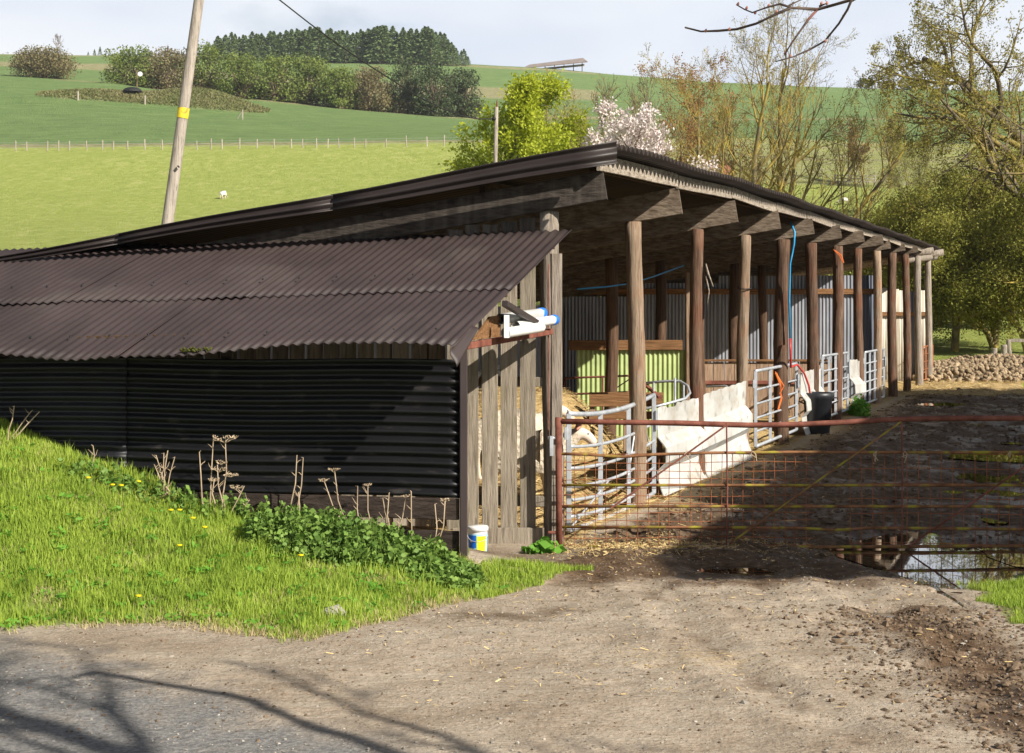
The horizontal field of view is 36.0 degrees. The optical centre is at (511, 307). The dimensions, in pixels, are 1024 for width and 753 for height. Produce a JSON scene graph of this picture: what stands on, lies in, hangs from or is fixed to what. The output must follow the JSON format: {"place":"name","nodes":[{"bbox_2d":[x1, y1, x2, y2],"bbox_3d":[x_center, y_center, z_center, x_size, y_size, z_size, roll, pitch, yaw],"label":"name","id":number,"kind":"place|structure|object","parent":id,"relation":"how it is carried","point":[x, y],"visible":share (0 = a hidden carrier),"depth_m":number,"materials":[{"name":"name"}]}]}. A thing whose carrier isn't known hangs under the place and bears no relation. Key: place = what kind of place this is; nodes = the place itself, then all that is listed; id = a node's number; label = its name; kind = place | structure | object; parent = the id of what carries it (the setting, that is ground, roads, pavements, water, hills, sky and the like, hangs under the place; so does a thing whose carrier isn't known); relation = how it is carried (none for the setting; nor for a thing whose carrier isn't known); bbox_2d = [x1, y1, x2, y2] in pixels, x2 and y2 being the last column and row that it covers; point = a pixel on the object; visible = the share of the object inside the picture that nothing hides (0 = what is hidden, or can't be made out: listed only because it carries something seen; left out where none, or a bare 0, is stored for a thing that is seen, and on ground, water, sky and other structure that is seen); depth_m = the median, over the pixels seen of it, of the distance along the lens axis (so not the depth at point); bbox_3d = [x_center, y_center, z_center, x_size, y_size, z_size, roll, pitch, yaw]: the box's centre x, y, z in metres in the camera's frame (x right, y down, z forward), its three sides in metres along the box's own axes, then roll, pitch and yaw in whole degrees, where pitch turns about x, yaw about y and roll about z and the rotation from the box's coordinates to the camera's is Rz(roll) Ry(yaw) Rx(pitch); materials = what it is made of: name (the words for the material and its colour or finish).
{"place":"outdoors","nodes":[
{"label":"outdoors","id":0,"kind":"place"},
{"bbox_2d":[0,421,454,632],"bbox_3d":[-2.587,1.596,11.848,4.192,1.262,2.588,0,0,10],"label":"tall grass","id":1,"kind":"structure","parent":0,"point":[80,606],"depth_m":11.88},
{"bbox_2d":[0,439,541,640],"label":"dead grass","id":2,"kind":"structure","parent":0,"point":[277,635],"depth_m":11.22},
{"bbox_2d":[0,380,1023,752],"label":"ground","id":3,"kind":"structure","parent":0,"point":[180,706],"depth_m":9.89,"materials":[{"name":"soil"}]},
{"bbox_2d":[154,450,175,498],"bbox_3d":[-2.874,1.395,13.018,0.203,0.430,0.077,0,0,11],"label":"dead weed","id":4,"kind":"object","parent":3,"relation":"on","point":[167,486],"visible":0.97,"depth_m":13.00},
{"bbox_2d":[161,0,203,224],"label":"utility pole","id":5,"kind":"object","parent":3,"relation":"on","point":[183,109],"visible":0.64,"depth_m":32.90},
{"bbox_2d":[279,0,491,118],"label":"overhead wire","id":6,"kind":"object","parent":5,"relation":"attached to","point":[376,69],"visible":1,"depth_m":53.93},
{"bbox_2d":[57,456,307,518],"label":"nettles","id":7,"kind":"object","parent":3,"relation":"on","point":[239,506],"visible":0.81,"depth_m":12.92,"materials":[{"name":"green plant"}]},
{"bbox_2d":[199,435,249,517],"bbox_3d":[-2.350,1.393,12.905,0.404,0.703,0.185,0,0,29],"label":"dead weed","id":8,"kind":"object","parent":3,"relation":"on","point":[225,468],"visible":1,"depth_m":12.91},
{"bbox_2d":[0,443,508,630],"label":"bank weeds","id":9,"kind":"object","parent":3,"relation":"on","point":[60,595],"visible":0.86,"depth_m":11.73,"materials":[{"name":"green plant"}]},
{"bbox_2d":[0,229,571,556],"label":"lean to","id":10,"kind":"object","parent":3,"relation":"on","point":[393,426],"visible":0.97,"depth_m":13.18,"materials":[{"name":"metal"}]},
{"bbox_2d":[496,307,547,323],"bbox_3d":[0.093,0.074,13.840,0.105,0.143,1.058,0,0,21],"label":"pipe","id":11,"kind":"object","parent":10,"relation":"attached to","point":[537,313],"visible":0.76,"depth_m":13.88,"materials":[{"name":"grey plastic"}]},
{"bbox_2d":[501,322,545,337],"bbox_3d":[0.100,0.196,13.521,0.088,0.126,0.863,0,0,21],"label":"pipe","id":12,"kind":"object","parent":10,"relation":"attached to","point":[520,330],"visible":1,"depth_m":13.46,"materials":[{"name":"white plastic"}]},
{"bbox_2d":[511,315,559,326],"bbox_3d":[0.210,0.135,14.024,0.098,0.135,1.017,0,0,22],"label":"pipe","id":13,"kind":"object","parent":10,"relation":"on","point":[550,320],"visible":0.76,"depth_m":14.14,"materials":[{"name":"white plastic"}]},
{"bbox_2d":[0,417,594,642],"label":"bank grass","id":14,"kind":"structure","parent":3,"relation":"on","point":[503,573],"depth_m":11.99,"materials":[{"name":"plant"}]},
{"bbox_2d":[318,467,371,522],"bbox_3d":[-1.347,1.609,12.695,0.456,0.631,0.104,0,0,11],"label":"dead weed","id":15,"kind":"object","parent":3,"relation":"on","point":[336,469],"visible":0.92,"depth_m":12.69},
{"bbox_2d":[240,503,460,575],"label":"nettles","id":16,"kind":"object","parent":3,"relation":"on","point":[330,530],"visible":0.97,"depth_m":12.29,"materials":[{"name":"green plant"}]},
{"bbox_2d":[380,490,449,543],"bbox_3d":[-0.787,1.754,12.587,0.591,0.585,0.089,0,0,13],"label":"dead weed","id":17,"kind":"object","parent":3,"relation":"on","point":[405,497],"visible":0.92,"depth_m":12.59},
{"bbox_2d":[398,553,490,590],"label":"nettles","id":18,"kind":"object","parent":3,"relation":"on","point":[469,570],"visible":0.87,"depth_m":12.19,"materials":[{"name":"green plant"}]},
{"bbox_2d":[0,141,943,543],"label":"open shed","id":19,"kind":"structure","parent":3,"relation":"on","point":[630,219],"depth_m":18.36,"materials":[{"name":"brown wood"}]},
{"bbox_2d":[564,393,657,532],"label":"field gate","id":20,"kind":"structure","parent":19,"relation":"attached to","point":[601,443],"depth_m":16.21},
{"bbox_2d":[646,378,690,409],"bbox_3d":[1.901,1.328,19.550,0.662,0.879,0.932,0,0,0],"label":"hay feeder","id":21,"kind":"object","parent":19,"relation":"in","point":[652,390],"visible":0.63,"depth_m":19.75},
{"bbox_2d":[753,362,798,447],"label":"field gate","id":22,"kind":"structure","parent":19,"relation":"attached to","point":[770,399],"depth_m":24.46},
{"bbox_2d":[788,222,795,338],"bbox_3d":[4.462,-0.420,25.147,0.070,1.898,0.149,0,0,-24],"label":"blue hose","id":23,"kind":"object","parent":19,"relation":"hanging from","point":[790,280],"visible":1,"depth_m":25.16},
{"bbox_2d":[820,351,849,416],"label":"field gate","id":24,"kind":"structure","parent":19,"relation":"attached to","point":[847,367],"depth_m":30.44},
{"bbox_2d":[849,359,865,405],"bbox_3d":[7.175,1.626,32.660,0.133,1.120,1.496,0,0,21],"label":"barrier sheet","id":25,"kind":"object","parent":19,"relation":"attached to","point":[858,381],"visible":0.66,"depth_m":32.46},
{"bbox_2d":[864,348,885,402],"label":"field gate","id":26,"kind":"structure","parent":19,"relation":"attached to","point":[875,370],"depth_m":35.38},
{"bbox_2d":[468,524,487,550],"bbox_3d":[-0.302,2.063,13.900,0.188,0.272,0.188,0,0,0],"label":"bucket","id":27,"kind":"object","parent":3,"relation":"on","point":[477,536],"visible":0.75,"depth_m":13.83,"materials":[{"name":"white plastic"}]},
{"bbox_2d":[0,547,1023,752],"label":"gravel stones","id":28,"kind":"object","parent":3,"relation":"on","point":[605,700],"visible":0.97,"depth_m":9.77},
{"bbox_2d":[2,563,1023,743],"bbox_3d":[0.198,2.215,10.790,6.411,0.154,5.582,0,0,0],"label":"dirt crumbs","id":29,"kind":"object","parent":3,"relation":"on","point":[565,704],"visible":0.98,"depth_m":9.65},
{"bbox_2d":[478,404,574,479],"bbox_3d":[0.106,1.460,17.326,1.182,0.852,0.440,0,0,-8],"label":"sheep","id":30,"kind":"object","parent":3,"relation":"on","point":[539,420],"visible":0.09,"depth_m":17.15},
{"bbox_2d":[480,424,596,495],"bbox_3d":[0.271,1.623,16.237,1.203,0.868,0.448,0,0,4],"label":"sheep","id":31,"kind":"object","parent":3,"relation":"on","point":[578,432],"visible":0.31,"depth_m":16.09},
{"bbox_2d":[531,536,566,553],"bbox_3d":[0.309,2.139,14.194,0.273,0.180,0.341,0,0,-44],"label":"dock","id":32,"kind":"object","parent":3,"relation":"on","point":[546,542],"visible":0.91,"depth_m":14.11,"materials":[{"name":"green plant"}]},
{"bbox_2d":[381,386,791,530],"bbox_3d":[1.434,1.636,20.705,6.240,1.251,10.760,0,0,0],"label":"bedding straw","id":33,"kind":"object","parent":3,"relation":"on","point":[769,446],"visible":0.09,"depth_m":19.23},
{"bbox_2d":[564,375,628,410],"bbox_3d":[1.345,1.567,24.200,1.094,1.066,0.032,0,0,0],"label":"hurdle","id":34,"kind":"object","parent":3,"relation":"on","point":[582,377],"visible":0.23,"depth_m":24.19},
{"bbox_2d":[588,392,662,469],"bbox_3d":[1.516,1.645,20.825,1.019,1.010,0.580,0,0,0],"label":"feed trough","id":35,"kind":"object","parent":3,"relation":"on","point":[608,399],"visible":0.49,"depth_m":20.59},
{"bbox_2d":[569,272,689,439],"bbox_3d":[1.873,0.825,24.959,1.945,2.750,0.107,0,0,0],"label":"pen partition","id":36,"kind":"object","parent":3,"relation":"on","point":[667,359],"visible":0.43,"depth_m":24.99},
{"bbox_2d":[298,557,1021,711],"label":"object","id":37,"kind":"object","parent":3,"relation":"on","point":[664,644],"visible":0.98,"depth_m":10.36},
{"bbox_2d":[657,398,708,495],"bbox_3d":[2.087,1.664,19.131,0.132,1.041,2.073,0,0,21],"label":"barrier sheet","id":38,"kind":"object","parent":3,"relation":"on","point":[679,438],"visible":0.83,"depth_m":19.05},
{"bbox_2d":[703,381,752,477],"bbox_3d":[2.938,1.621,21.390,0.133,1.127,2.714,0,0,21],"label":"barrier sheet","id":39,"kind":"object","parent":3,"relation":"on","point":[725,404],"visible":0.82,"depth_m":21.36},
{"bbox_2d":[697,566,776,575],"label":"puddle","id":40,"kind":"object","parent":3,"relation":"on","point":[748,570],"visible":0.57,"depth_m":13.44,"materials":[{"name":"brown liquid"}]},
{"bbox_2d":[547,524,939,561],"bbox_3d":[2.293,2.220,14.822,4.022,0.183,2.457,0,0,0],"label":"spilled straw","id":41,"kind":"object","parent":3,"relation":"on","point":[591,543],"visible":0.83,"depth_m":14.50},
{"bbox_2d":[705,359,831,418],"bbox_3d":[4.899,1.575,30.180,2.458,1.150,0.090,0,0,0],"label":"board partition","id":42,"kind":"object","parent":3,"relation":"on","point":[723,371],"visible":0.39,"depth_m":30.19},
{"bbox_2d":[685,0,854,61],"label":"roadside tree","id":43,"kind":"object","parent":3,"relation":"on","point":[790,7],"visible":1,"depth_m":6.00,"materials":[{"name":"brown plant"}]},
{"bbox_2d":[572,462,1023,752],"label":"mud clods","id":44,"kind":"object","parent":3,"relation":"on","point":[1014,667],"visible":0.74,"depth_m":10.26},
{"bbox_2d":[800,368,824,435],"bbox_3d":[5.314,1.636,27.710,0.133,1.094,2.030,0,0,21],"label":"barrier sheet","id":45,"kind":"object","parent":3,"relation":"on","point":[804,385],"visible":0.4,"depth_m":27.10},
{"bbox_2d":[613,387,1023,557],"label":"yard clods","id":46,"kind":"object","parent":3,"relation":"on","point":[824,520],"visible":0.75,"depth_m":18.54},
{"bbox_2d":[798,392,838,433],"bbox_3d":[5.285,1.837,27.288,0.586,0.720,0.547,0,0,-39],"label":"dustbin","id":47,"kind":"object","parent":3,"relation":"on","point":[821,405],"visible":0.8,"depth_m":27.10,"materials":[{"name":"black plastic"}]},
{"bbox_2d":[631,391,1011,544],"bbox_3d":[7.427,2.213,28.099,3.545,0.205,29.595,0,0,21],"label":"dirty straw","id":48,"kind":"object","parent":3,"relation":"on","point":[810,479],"visible":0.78,"depth_m":20.96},
{"bbox_2d":[846,394,870,415],"bbox_3d":[7.038,1.984,31.998,0.557,0.488,0.540,0,0,0],"label":"weed clump","id":49,"kind":"object","parent":3,"relation":"on","point":[859,406],"visible":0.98,"depth_m":31.89,"materials":[{"name":"green plant"}]},
{"bbox_2d":[821,530,1023,593],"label":"puddle","id":50,"kind":"object","parent":3,"relation":"on","point":[938,568],"visible":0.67,"depth_m":13.76,"materials":[{"name":"grey liquid"}]},
{"bbox_2d":[882,379,1023,397],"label":"yard straw","id":51,"kind":"object","parent":3,"relation":"on","point":[941,391],"visible":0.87,"depth_m":41.68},
{"bbox_2d":[911,353,1023,382],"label":"fodder beet heap","id":52,"kind":"object","parent":3,"relation":"on","point":[1013,358],"visible":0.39,"depth_m":47.55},
{"bbox_2d":[948,454,1023,462],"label":"puddle","id":53,"kind":"object","parent":3,"relation":"on","point":[1005,458],"visible":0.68,"depth_m":23.21,"materials":[{"name":"brown liquid"}]},
{"bbox_2d":[956,473,1023,483],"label":"puddle","id":54,"kind":"object","parent":3,"relation":"on","point":[995,478],"visible":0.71,"depth_m":20.52,"materials":[{"name":"brown liquid"}]},
{"bbox_2d":[977,548,1023,567],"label":"puddle","id":55,"kind":"object","parent":3,"relation":"on","point":[1012,556],"visible":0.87,"depth_m":14.12,"materials":[{"name":"brown liquid"}]},
{"bbox_3d":[5.446,1.600,14.362,0.253,1.809,0.230,0,0,0],"label":"gate post","id":56,"kind":"object","parent":3,"relation":"on","visible":0},
{"bbox_2d":[548,415,1023,548],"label":"farm gate","id":57,"kind":"structure","parent":56,"relation":"attached to","point":[559,453],"depth_m":14.49,"materials":[{"name":"metal"}]},
{"bbox_2d":[0,54,1023,163],"bbox_3d":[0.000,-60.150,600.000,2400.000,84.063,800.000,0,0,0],"label":"hill","id":58,"kind":"structure","parent":0,"point":[27,114],"depth_m":264.01,"materials":[{"name":"plant"}]},
{"bbox_2d":[4,43,82,78],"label":"bush","id":59,"kind":"object","parent":58,"relation":"on","point":[43,63],"visible":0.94,"depth_m":342.15,"materials":[{"name":"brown plant"}]},
{"bbox_2d":[99,44,154,87],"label":"hedge tree","id":60,"kind":"object","parent":58,"relation":"on","point":[121,62],"visible":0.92,"depth_m":332.25,"materials":[{"name":"green plant"}]},
{"bbox_2d":[35,87,270,112],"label":"rough grass","id":61,"kind":"structure","parent":58,"relation":"on","point":[168,94],"depth_m":269.44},
{"bbox_2d":[134,46,198,88],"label":"hedge tree","id":62,"kind":"object","parent":58,"relation":"on","point":[164,81],"visible":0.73,"depth_m":334.42,"materials":[{"name":"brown plant"}]},
{"bbox_2d":[175,39,233,90],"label":"hedge tree","id":63,"kind":"object","parent":58,"relation":"on","point":[210,61],"visible":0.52,"depth_m":338.06,"materials":[{"name":"green plant"}]},
{"bbox_2d":[212,51,269,99],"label":"hedge tree","id":64,"kind":"object","parent":58,"relation":"on","point":[241,81],"visible":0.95,"depth_m":332.20,"materials":[{"name":"green plant"}]},
{"bbox_2d":[249,52,300,101],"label":"hedge tree","id":65,"kind":"object","parent":58,"relation":"on","point":[278,75],"visible":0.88,"depth_m":335.39,"materials":[{"name":"green plant"}]},
{"bbox_2d":[111,72,482,117],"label":"hedge","id":66,"kind":"object","parent":58,"relation":"on","point":[323,103],"visible":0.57,"depth_m":337.10,"materials":[{"name":"green plant"}]},
{"bbox_2d":[285,52,330,104],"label":"hedge tree","id":67,"kind":"object","parent":58,"relation":"on","point":[317,66],"visible":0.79,"depth_m":337.80,"materials":[{"name":"green plant"}]},
{"bbox_2d":[295,32,321,62],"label":"conifer","id":68,"kind":"object","parent":58,"relation":"on","point":[305,43],"visible":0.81,"depth_m":580.75,"materials":[{"name":"green plant"}]},
{"bbox_2d":[306,27,333,62],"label":"conifer","id":69,"kind":"object","parent":58,"relation":"on","point":[319,34],"visible":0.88,"depth_m":582.60,"materials":[{"name":"green plant"}]},
{"bbox_2d":[313,29,341,62],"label":"conifer","id":70,"kind":"object","parent":58,"relation":"on","point":[328,34],"visible":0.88,"depth_m":584.13,"materials":[{"name":"green plant"}]},
{"bbox_2d":[315,64,362,109],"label":"hedge tree","id":71,"kind":"object","parent":58,"relation":"on","point":[337,92],"visible":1,"depth_m":332.78,"materials":[{"name":"green plant"}]},
{"bbox_2d":[333,35,356,62],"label":"conifer","id":72,"kind":"object","parent":58,"relation":"on","point":[345,39],"visible":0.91,"depth_m":582.37,"materials":[{"name":"green plant"}]},
{"bbox_2d":[344,32,369,62],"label":"conifer","id":73,"kind":"object","parent":58,"relation":"on","point":[357,36],"visible":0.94,"depth_m":585.05,"materials":[{"name":"green plant"}]},
{"bbox_2d":[342,63,393,111],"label":"hedge tree","id":74,"kind":"object","parent":58,"relation":"on","point":[367,78],"visible":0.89,"depth_m":335.19,"materials":[{"name":"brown plant"}]},
{"bbox_2d":[362,26,397,63],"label":"conifer","id":75,"kind":"object","parent":58,"relation":"on","point":[381,32],"visible":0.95,"depth_m":580.45,"materials":[{"name":"green plant"}]},
{"bbox_2d":[366,25,400,63],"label":"conifer","id":76,"kind":"object","parent":58,"relation":"on","point":[387,34],"visible":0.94,"depth_m":582.31,"materials":[{"name":"green plant"}]},
{"bbox_2d":[390,27,416,64],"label":"conifer","id":77,"kind":"object","parent":58,"relation":"on","point":[403,32],"visible":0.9,"depth_m":582.52,"materials":[{"name":"green plant"}]},
{"bbox_2d":[380,57,430,113],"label":"hedge tree","id":78,"kind":"object","parent":58,"relation":"on","point":[406,70],"visible":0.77,"depth_m":337.94,"materials":[{"name":"green plant"}]},
{"bbox_2d":[408,26,439,64],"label":"conifer","id":79,"kind":"object","parent":58,"relation":"on","point":[424,30],"visible":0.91,"depth_m":582.18,"materials":[{"name":"green plant"}]},
{"bbox_2d":[413,29,448,64],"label":"conifer","id":80,"kind":"object","parent":58,"relation":"on","point":[430,39],"visible":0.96,"depth_m":580.40,"materials":[{"name":"green plant"}]},
{"bbox_2d":[413,59,462,116],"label":"hedge tree","id":81,"kind":"object","parent":58,"relation":"on","point":[434,96],"visible":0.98,"depth_m":332.69,"materials":[{"name":"green plant"}]},
{"bbox_2d":[442,67,487,117],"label":"hedge tree","id":82,"kind":"object","parent":58,"relation":"on","point":[464,99],"visible":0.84,"depth_m":335.40,"materials":[{"name":"green plant"}]},
{"bbox_2d":[0,143,1023,360],"bbox_3d":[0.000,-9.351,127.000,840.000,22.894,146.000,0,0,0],"label":"pasture","id":83,"kind":"structure","parent":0,"point":[52,197],"depth_m":165.85,"materials":[{"name":"plant"}]},
{"bbox_2d":[15,135,464,150],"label":"post fence","id":84,"kind":"object","parent":83,"relation":"on","point":[239,145],"visible":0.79,"depth_m":196.44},
{"bbox_2d":[492,101,497,162],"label":"wire post","id":85,"kind":"object","parent":83,"relation":"on","point":[495,153],"visible":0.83,"depth_m":74.92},
{"bbox_2d":[438,65,596,170],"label":"young tree","id":86,"kind":"object","parent":83,"relation":"on","point":[523,131],"visible":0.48,"depth_m":85.28,"materials":[{"name":"green plant"}]},
{"bbox_2d":[501,68,604,146],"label":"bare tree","id":87,"kind":"object","parent":83,"relation":"on","point":[563,115],"visible":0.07,"depth_m":92.08,"materials":[{"name":"green plant"}]},
{"bbox_2d":[569,59,702,158],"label":"bare tree","id":88,"kind":"object","parent":83,"relation":"on","point":[632,95],"visible":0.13,"depth_m":84.78,"materials":[{"name":"brown plant"}]},
{"bbox_2d":[582,96,719,296],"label":"blossom tree","id":89,"kind":"object","parent":83,"relation":"on","point":[631,132],"visible":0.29,"depth_m":54.70,"materials":[{"name":"white plant"}]},
{"bbox_2d":[634,52,743,177],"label":"copper tree","id":90,"kind":"object","parent":83,"relation":"on","point":[689,128],"visible":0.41,"depth_m":73.82,"materials":[{"name":"brown plant"}]},
{"bbox_2d":[670,99,767,180],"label":"copper tree","id":91,"kind":"object","parent":83,"relation":"on","point":[746,164],"visible":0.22,"depth_m":68.84,"materials":[{"name":"brown plant"}]},
{"bbox_2d":[604,0,837,205],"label":"lichen tree","id":92,"kind":"object","parent":83,"relation":"on","point":[753,167],"visible":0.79,"depth_m":64.26,"materials":[{"name":"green plant"}]},
{"bbox_2d":[691,0,929,219],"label":"lichen tree","id":93,"kind":"object","parent":83,"relation":"on","point":[860,208],"visible":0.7,"depth_m":67.19,"materials":[{"name":"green plant"}]},
{"bbox_2d":[833,117,874,179],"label":"bare tree","id":94,"kind":"object","parent":83,"relation":"on","point":[861,149],"visible":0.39,"depth_m":174.15,"materials":[{"name":"brown plant"}]},
{"bbox_2d":[874,108,913,180],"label":"bare tree","id":95,"kind":"object","parent":83,"relation":"on","point":[890,119],"visible":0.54,"depth_m":167.17,"materials":[{"name":"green plant"}]},
{"bbox_2d":[827,223,973,343],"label":"thicket tree","id":96,"kind":"object","parent":83,"relation":"on","point":[940,307],"visible":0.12,"depth_m":60.23,"materials":[{"name":"green plant"}]},
{"bbox_2d":[880,134,947,195],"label":"bare tree","id":97,"kind":"object","parent":83,"relation":"on","point":[896,171],"visible":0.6,"depth_m":141.22,"materials":[{"name":"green plant"}]},
{"bbox_2d":[861,166,970,325],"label":"thicket tree","id":98,"kind":"object","parent":83,"relation":"on","point":[923,183],"visible":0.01,"depth_m":75.87,"materials":[{"name":"green plant"}]},
{"bbox_2d":[846,178,1016,342],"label":"thicket tree","id":99,"kind":"object","parent":83,"relation":"on","point":[897,218],"visible":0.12,"depth_m":63.27,"materials":[{"name":"green plant"}]},
{"bbox_2d":[860,0,1023,218],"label":"oak","id":100,"kind":"object","parent":83,"relation":"on","point":[982,137],"visible":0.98,"depth_m":61.31,"materials":[{"name":"green plant"}]},
{"bbox_2d":[869,146,1023,347],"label":"thicket tree","id":101,"kind":"object","parent":83,"relation":"on","point":[992,343],"visible":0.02,"depth_m":63.84,"materials":[{"name":"green plant"}]},
{"bbox_2d":[884,156,1023,351],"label":"tree","id":102,"kind":"object","parent":83,"relation":"on","point":[952,241],"visible":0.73,"depth_m":59.50,"materials":[{"name":"green plant"}]},
{"bbox_2d":[894,145,1023,329],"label":"thicket tree","id":103,"kind":"object","parent":83,"relation":"on","point":[961,197],"visible":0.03,"depth_m":73.26,"materials":[{"name":"green plant"}]},
{"bbox_2d":[911,170,1023,351],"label":"tree","id":104,"kind":"object","parent":83,"relation":"on","point":[995,271],"visible":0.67,"depth_m":58.70,"materials":[{"name":"green plant"}]},
{"bbox_2d":[952,125,1022,328],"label":"thicket tree","id":105,"kind":"object","parent":83,"relation":"on","point":[971,172],"visible":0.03,"depth_m":76.52,"materials":[{"name":"green plant"}]},
{"bbox_2d":[0,0,1023,90],"label":"sky","id":106,"kind":"structure","parent":0,"point":[609,35],"materials":[{"name":"white"}]},
{"bbox_2d":[525,58,587,70],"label":"hill barn","id":107,"kind":"structure","parent":0,"point":[573,61],"depth_m":603.05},
{"bbox_2d":[956,575,1023,623],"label":"verge grass","id":108,"kind":"structure","parent":0,"point":[1013,596],"depth_m":11.97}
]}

